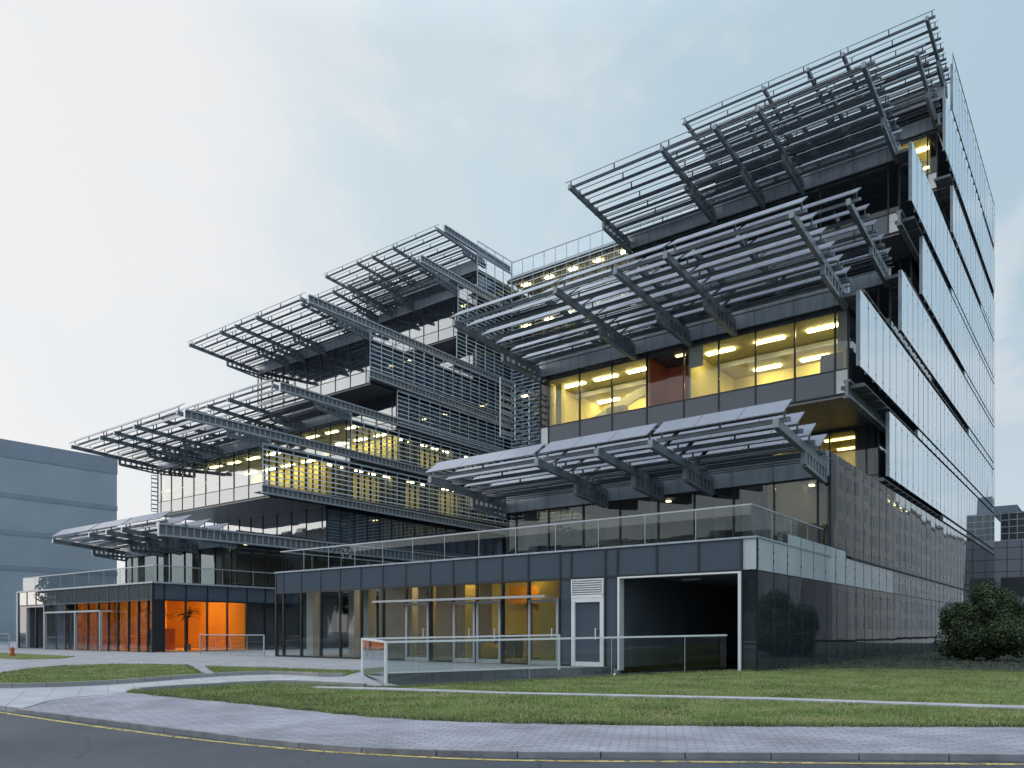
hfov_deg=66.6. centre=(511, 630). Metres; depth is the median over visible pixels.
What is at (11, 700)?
path
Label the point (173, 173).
sky
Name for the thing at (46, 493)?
hall building
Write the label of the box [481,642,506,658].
beanbag seat
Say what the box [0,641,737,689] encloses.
plaza
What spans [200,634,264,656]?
glass fence
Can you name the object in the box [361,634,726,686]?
glass fence
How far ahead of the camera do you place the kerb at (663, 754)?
9.40 m
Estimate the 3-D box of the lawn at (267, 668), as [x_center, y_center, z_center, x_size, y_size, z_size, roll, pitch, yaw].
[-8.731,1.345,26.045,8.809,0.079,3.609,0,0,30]
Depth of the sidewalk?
10.98 m
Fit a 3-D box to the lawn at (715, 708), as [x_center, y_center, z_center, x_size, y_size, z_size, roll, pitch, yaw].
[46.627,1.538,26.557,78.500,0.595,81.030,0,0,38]
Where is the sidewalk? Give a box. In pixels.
[25,693,1023,757]
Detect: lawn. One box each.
[0,653,74,658]
[0,664,197,684]
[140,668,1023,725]
[205,666,360,675]
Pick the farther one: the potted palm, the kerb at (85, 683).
the potted palm
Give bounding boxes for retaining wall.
[364,666,612,685]
[393,670,728,686]
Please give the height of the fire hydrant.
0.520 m
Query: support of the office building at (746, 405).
on the plaza
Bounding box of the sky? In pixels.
[0,0,1023,673]
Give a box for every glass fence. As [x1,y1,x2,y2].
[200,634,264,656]
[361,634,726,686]
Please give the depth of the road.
9.53 m
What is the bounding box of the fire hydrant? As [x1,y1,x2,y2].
[9,647,14,655]
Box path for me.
[0,675,380,711]
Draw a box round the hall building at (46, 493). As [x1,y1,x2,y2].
[0,439,117,640]
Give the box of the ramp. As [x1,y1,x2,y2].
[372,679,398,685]
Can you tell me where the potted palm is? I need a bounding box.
[172,607,200,649]
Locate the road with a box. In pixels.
[0,710,1023,767]
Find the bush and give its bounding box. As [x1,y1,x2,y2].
[933,580,1023,659]
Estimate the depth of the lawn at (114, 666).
25.79 m
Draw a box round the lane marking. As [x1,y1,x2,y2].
[0,712,1023,764]
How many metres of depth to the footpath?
15.60 m
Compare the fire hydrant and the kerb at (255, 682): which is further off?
the fire hydrant
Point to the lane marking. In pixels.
(504, 759)
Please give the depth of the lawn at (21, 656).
40.04 m
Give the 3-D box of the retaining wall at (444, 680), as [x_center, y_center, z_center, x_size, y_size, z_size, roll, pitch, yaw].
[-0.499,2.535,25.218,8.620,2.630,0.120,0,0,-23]
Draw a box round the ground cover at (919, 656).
[776,649,1023,670]
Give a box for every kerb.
[0,671,343,687]
[15,709,1023,760]
[139,680,366,690]
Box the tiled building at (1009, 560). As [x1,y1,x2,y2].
[994,505,1023,602]
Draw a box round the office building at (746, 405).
[16,9,994,674]
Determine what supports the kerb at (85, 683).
on the plaza
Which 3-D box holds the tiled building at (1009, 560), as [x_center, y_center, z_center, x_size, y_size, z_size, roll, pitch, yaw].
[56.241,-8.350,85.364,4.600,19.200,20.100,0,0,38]
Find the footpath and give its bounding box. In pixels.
[310,686,1023,708]

